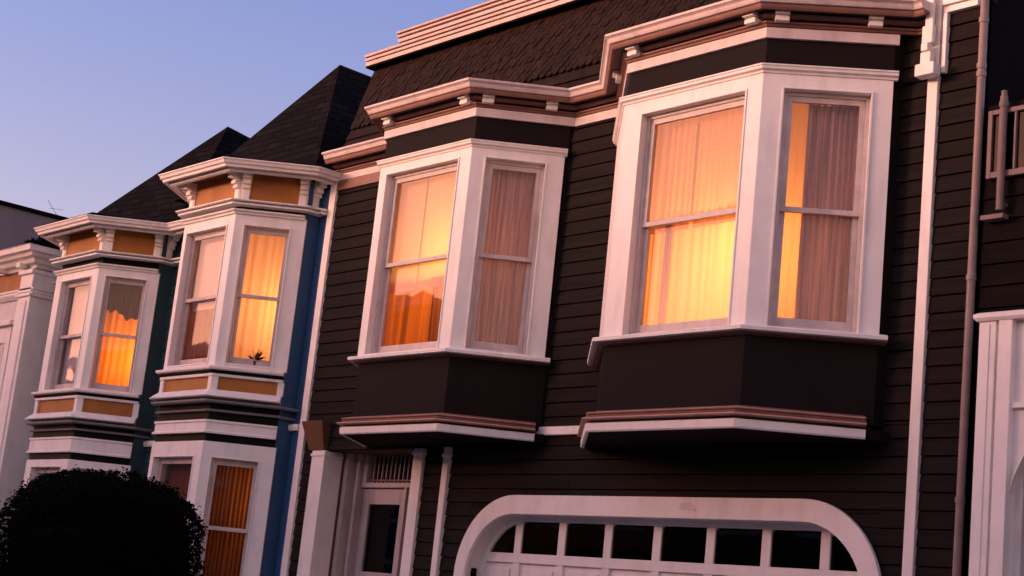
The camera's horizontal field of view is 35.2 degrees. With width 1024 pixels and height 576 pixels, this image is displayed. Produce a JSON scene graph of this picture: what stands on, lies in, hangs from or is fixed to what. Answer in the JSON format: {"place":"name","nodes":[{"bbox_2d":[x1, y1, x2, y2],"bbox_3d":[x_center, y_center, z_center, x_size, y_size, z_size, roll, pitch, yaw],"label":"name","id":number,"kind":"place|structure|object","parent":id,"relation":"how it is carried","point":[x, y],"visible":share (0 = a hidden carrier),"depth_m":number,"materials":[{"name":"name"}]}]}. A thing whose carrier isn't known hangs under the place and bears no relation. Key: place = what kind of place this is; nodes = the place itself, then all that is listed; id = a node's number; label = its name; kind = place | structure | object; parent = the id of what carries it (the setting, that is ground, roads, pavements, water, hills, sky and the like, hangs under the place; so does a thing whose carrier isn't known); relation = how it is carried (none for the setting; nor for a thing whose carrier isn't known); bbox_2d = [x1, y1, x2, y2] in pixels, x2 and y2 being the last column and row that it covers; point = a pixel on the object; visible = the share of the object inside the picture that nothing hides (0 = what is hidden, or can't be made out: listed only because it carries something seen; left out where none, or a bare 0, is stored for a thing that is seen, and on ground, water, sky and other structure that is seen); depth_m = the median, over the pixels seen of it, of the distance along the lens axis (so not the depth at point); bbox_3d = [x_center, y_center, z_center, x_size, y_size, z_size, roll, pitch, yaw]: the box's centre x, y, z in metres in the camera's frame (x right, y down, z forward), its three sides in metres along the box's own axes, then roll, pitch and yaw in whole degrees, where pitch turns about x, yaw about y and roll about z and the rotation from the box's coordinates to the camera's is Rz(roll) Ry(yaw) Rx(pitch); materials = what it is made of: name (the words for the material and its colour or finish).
{"place":"outdoors","nodes":[
{"label":"outdoors","id":0,"kind":"place"},
{"bbox_2d":[24,236,59,249],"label":"roof","id":1,"kind":"structure","parent":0,"point":[42,242],"depth_m":24.05,"materials":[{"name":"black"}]},
{"bbox_2d":[0,0,489,217],"label":"sky","id":2,"kind":"structure","parent":0,"point":[98,98],"materials":[{"name":"blue"}]},
{"bbox_2d":[280,0,1023,575],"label":"row house","id":3,"kind":"structure","parent":0,"point":[590,424],"depth_m":13.00,"materials":[{"name":"grey paint"}]},
{"bbox_2d":[353,489,403,575],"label":"front door","id":4,"kind":"structure","parent":3,"relation":"in","point":[381,509],"depth_m":16.54,"materials":[{"name":"paint"}]},
{"bbox_2d":[383,279,432,345],"bbox_3d":[-1.044,0.331,15.425,0.056,0.820,0.900,16,-15,-39],"label":"orange curtain","id":5,"kind":"object","parent":3,"relation":"hanging from","point":[408,317],"visible":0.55,"depth_m":15.36,"materials":[{"name":"fabric"}]},
{"bbox_2d":[389,178,427,293],"bbox_3d":[-1.069,-0.526,15.662,0.008,1.180,0.625,16,-15,-39],"label":"roller shade","id":6,"kind":"object","parent":3,"relation":"attached to","point":[409,222],"visible":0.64,"depth_m":15.58,"materials":[{"name":"fabric"}]},
{"bbox_2d":[358,147,471,355],"bbox_3d":[-0.873,-0.307,15.198,0.164,1.896,1.398,16,-15,-39],"label":"window","id":7,"kind":"structure","parent":3,"relation":"in","point":[392,177],"depth_m":15.44,"materials":[{"name":"white paint"}]},
{"bbox_2d":[428,286,443,341],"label":"brown curtain","id":8,"kind":"object","parent":3,"relation":"hanging from","point":[435,313],"visible":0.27,"depth_m":15.04,"materials":[{"name":"fabric"}]},
{"bbox_2d":[417,172,456,289],"bbox_3d":[-0.614,-0.586,15.149,0.009,1.180,0.700,16,-15,-39],"label":"roller shade","id":9,"kind":"object","parent":3,"relation":"attached to","point":[438,216],"visible":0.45,"depth_m":15.25,"materials":[{"name":"fabric"}]},
{"bbox_2d":[474,169,535,345],"bbox_3d":[-0.036,-0.241,14.789,0.740,1.880,0.062,6,-12,0],"label":"pleated drape","id":10,"kind":"object","parent":3,"relation":"hanging from","point":[500,303],"visible":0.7,"depth_m":14.80,"materials":[{"name":"fabric"}]},
{"bbox_2d":[450,147,564,356],"bbox_3d":[-0.038,-0.322,14.706,0.858,1.895,0.164,6,-12,-1],"label":"window","id":11,"kind":"structure","parent":3,"relation":"in","point":[548,169],"depth_m":14.67,"materials":[{"name":"white paint"}]},
{"bbox_2d":[657,231,672,323],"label":"sheer curtain","id":12,"kind":"object","parent":3,"relation":"hanging from","point":[664,279],"visible":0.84,"depth_m":12.79,"materials":[{"name":"fabric"}]},
{"bbox_2d":[478,516,858,575],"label":"garage door","id":13,"kind":"structure","parent":3,"relation":"in","point":[518,548],"depth_m":13.20,"materials":[{"name":"white paint"}]},
{"bbox_2d":[649,117,697,233],"bbox_3d":[1.204,-0.924,13.069,0.032,1.000,0.745,16,-16,-40],"label":"sheer curtain","id":14,"kind":"object","parent":3,"relation":"hanging from","point":[671,195],"visible":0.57,"depth_m":12.96,"materials":[{"name":"fabric"}]},
{"bbox_2d":[603,73,763,335],"bbox_3d":[1.368,-0.598,12.591,0.164,1.966,1.476,16,-15,-39],"label":"window","id":15,"kind":"structure","parent":3,"relation":"in","point":[626,290],"depth_m":12.82,"materials":[{"name":"white paint"}]},
{"bbox_2d":[643,221,734,324],"bbox_3d":[1.382,-0.052,12.632,0.035,1.040,1.480,16,-15,-39],"label":"sheer curtain","id":16,"kind":"object","parent":3,"relation":"hanging from","point":[699,281],"visible":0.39,"depth_m":12.61,"materials":[{"name":"fabric"}]},
{"bbox_2d":[692,106,743,227],"bbox_3d":[1.698,-0.990,12.505,0.027,1.000,0.710,16,-15,-39],"label":"sheer curtain","id":17,"kind":"object","parent":3,"relation":"hanging from","point":[718,166],"visible":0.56,"depth_m":12.59,"materials":[{"name":"fabric"}]},
{"bbox_2d":[777,103,816,317],"bbox_3d":[2.054,-0.544,12.149,0.380,1.940,0.018,5,-12,5],"label":"sheer curtain","id":18,"kind":"object","parent":3,"relation":"hanging from","point":[791,233],"visible":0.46,"depth_m":12.15,"materials":[{"name":"fabric"}]},
{"bbox_2d":[745,73,893,333],"bbox_3d":[2.290,-0.623,12.005,0.966,1.965,0.164,5,-12,7],"label":"window","id":19,"kind":"structure","parent":3,"relation":"in","point":[874,98],"depth_m":11.98,"materials":[{"name":"white paint"}]},
{"bbox_2d":[794,104,859,322],"bbox_3d":[2.441,-0.480,12.068,0.547,1.860,0.055,4,-12,10],"label":"pleated drape","id":20,"kind":"object","parent":3,"relation":"hanging from","point":[824,247],"visible":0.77,"depth_m":12.10,"materials":[{"name":"fabric"}]},
{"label":"pavement","id":21,"kind":"structure","parent":0,"visible":0},
{"bbox_2d":[0,243,61,553],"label":"row house","id":22,"kind":"structure","parent":21,"relation":"on","point":[28,277],"depth_m":22.18,"materials":[{"name":"white paint"}]},
{"bbox_2d":[0,326,12,400],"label":"window","id":23,"kind":"structure","parent":22,"relation":"in","point":[6,332],"depth_m":22.54,"materials":[{"name":"white paint"}]},
{"bbox_2d":[0,200,67,249],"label":"apartment building","id":24,"kind":"structure","parent":21,"relation":"on","point":[19,224],"depth_m":25.43,"materials":[{"name":"grey paint"}]},
{"bbox_2d":[0,464,208,575],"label":"street tree","id":25,"kind":"object","parent":21,"relation":"on","point":[71,522],"visible":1,"depth_m":13.19,"materials":[{"name":"green plant"}]},
{"bbox_2d":[23,127,249,498],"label":"row house","id":26,"kind":"structure","parent":21,"relation":"on","point":[85,420],"depth_m":19.93,"materials":[{"name":"teal paint"}]},
{"bbox_2d":[23,459,68,498],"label":"window","id":27,"kind":"structure","parent":26,"relation":"in","point":[33,467],"depth_m":20.02,"materials":[{"name":"white paint"}]},
{"bbox_2d":[38,267,98,390],"bbox_3d":[-5.513,0.543,20.263,0.164,1.531,1.152,16,-15,-39],"label":"window","id":28,"kind":"structure","parent":26,"relation":"in","point":[65,283],"depth_m":20.46,"materials":[{"name":"white paint"}]},
{"bbox_2d":[58,285,88,384],"bbox_3d":[-5.494,0.623,20.391,0.007,1.490,1.150,16,-15,-39],"label":"lilac blind","id":29,"kind":"object","parent":26,"relation":"attached to","point":[74,326],"visible":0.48,"depth_m":20.49,"materials":[{"name":"fabric"}]},
{"bbox_2d":[67,459,130,480],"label":"window","id":30,"kind":"structure","parent":26,"relation":"in","point":[84,465],"depth_m":19.46,"materials":[{"name":"white paint"}]},
{"bbox_2d":[96,310,137,385],"bbox_3d":[-4.843,0.615,20.028,0.620,1.490,0.024,6,-12,-1],"label":"orange curtain","id":31,"kind":"object","parent":26,"relation":"hanging from","point":[115,360],"visible":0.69,"depth_m":19.99,"materials":[{"name":"fabric"}]},
{"bbox_2d":[80,267,160,394],"bbox_3d":[-4.815,0.534,19.869,0.750,1.531,0.164,6,-12,-2],"label":"window","id":32,"kind":"structure","parent":26,"relation":"in","point":[149,282],"depth_m":19.84,"materials":[{"name":"white paint"}]},
{"bbox_2d":[107,283,142,320],"bbox_3d":[-4.790,0.139,20.044,0.600,0.546,0.032,6,-12,-1],"label":"valance","id":33,"kind":"object","parent":26,"relation":"hanging from","point":[124,300],"visible":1,"depth_m":20.04,"materials":[{"name":"fabric"}]},
{"bbox_2d":[147,65,370,575],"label":"row house","id":34,"kind":"structure","parent":21,"relation":"on","point":[220,404],"depth_m":17.61,"materials":[{"name":"blue paint"}]},
{"bbox_2d":[147,440,203,521],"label":"window","id":35,"kind":"structure","parent":34,"relation":"in","point":[170,452],"depth_m":17.57,"materials":[{"name":"white paint"}]},
{"bbox_2d":[164,464,191,511],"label":"brown curtain","id":36,"kind":"object","parent":34,"relation":"hanging from","point":[177,475],"visible":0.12,"depth_m":17.80,"materials":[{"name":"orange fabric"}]},
{"bbox_2d":[182,308,213,359],"bbox_3d":[-3.444,0.563,18.076,0.057,0.800,1.070,16,-15,-39],"label":"brown curtain","id":37,"kind":"object","parent":34,"relation":"hanging from","point":[198,334],"visible":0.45,"depth_m":18.19,"materials":[{"name":"fabric"}]},
{"bbox_2d":[163,214,235,369],"bbox_3d":[-3.428,0.064,17.985,0.164,1.707,1.095,16,-15,-39],"label":"window","id":38,"kind":"structure","parent":34,"relation":"in","point":[196,232],"depth_m":18.18,"materials":[{"name":"white paint"}]},
{"bbox_2d":[189,236,224,311],"bbox_3d":[-3.388,-0.196,18.201,0.014,0.900,1.050,16,-15,-39],"label":"roller shade","id":39,"kind":"object","parent":34,"relation":"attached to","point":[207,268],"visible":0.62,"depth_m":18.27,"materials":[{"name":"fabric"}]},
{"bbox_2d":[203,465,253,575],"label":"brown curtain","id":40,"kind":"object","parent":34,"relation":"hanging from","point":[229,508],"visible":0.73,"depth_m":17.22,"materials":[{"name":"fabric"}]},
{"bbox_2d":[190,440,276,575],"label":"window","id":41,"kind":"structure","parent":34,"relation":"in","point":[261,459],"depth_m":17.10,"materials":[{"name":"white paint"}]},
{"bbox_2d":[248,348,264,364],"bbox_3d":[-2.765,0.738,17.483,0.106,0.206,0.272,16,-15,-39],"label":"potted plant","id":42,"kind":"object","parent":34,"relation":"on","point":[257,356],"visible":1,"depth_m":17.48,"materials":[{"name":"green plant"}]},
{"bbox_2d":[233,234,284,360],"bbox_3d":[-2.759,0.141,17.726,0.640,1.620,0.020,6,-12,0],"label":"sheer curtain","id":43,"kind":"object","parent":34,"relation":"hanging from","point":[256,319],"visible":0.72,"depth_m":17.74,"materials":[{"name":"fabric"}]},
{"bbox_2d":[214,214,306,372],"bbox_3d":[-2.730,0.057,17.599,0.782,1.707,0.164,6,-12,0],"label":"window","id":44,"kind":"structure","parent":34,"relation":"in","point":[294,231],"depth_m":17.56,"materials":[{"name":"white paint"}]},
{"bbox_2d":[967,90,1023,575],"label":"row house","id":45,"kind":"structure","parent":21,"relation":"on","point":[1001,284],"depth_m":11.17,"materials":[{"name":"black paint"}]},
{"bbox_2d":[986,105,1023,179],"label":"railing","id":46,"kind":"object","parent":45,"relation":"in","point":[1014,164],"depth_m":11.25,"materials":[{"name":"metal"}]},
{"bbox_2d":[968,309,1023,575],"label":"entry portal","id":47,"kind":"object","parent":21,"relation":"on","point":[997,532],"visible":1,"depth_m":10.35,"materials":[{"name":"white paint"}]}
]}

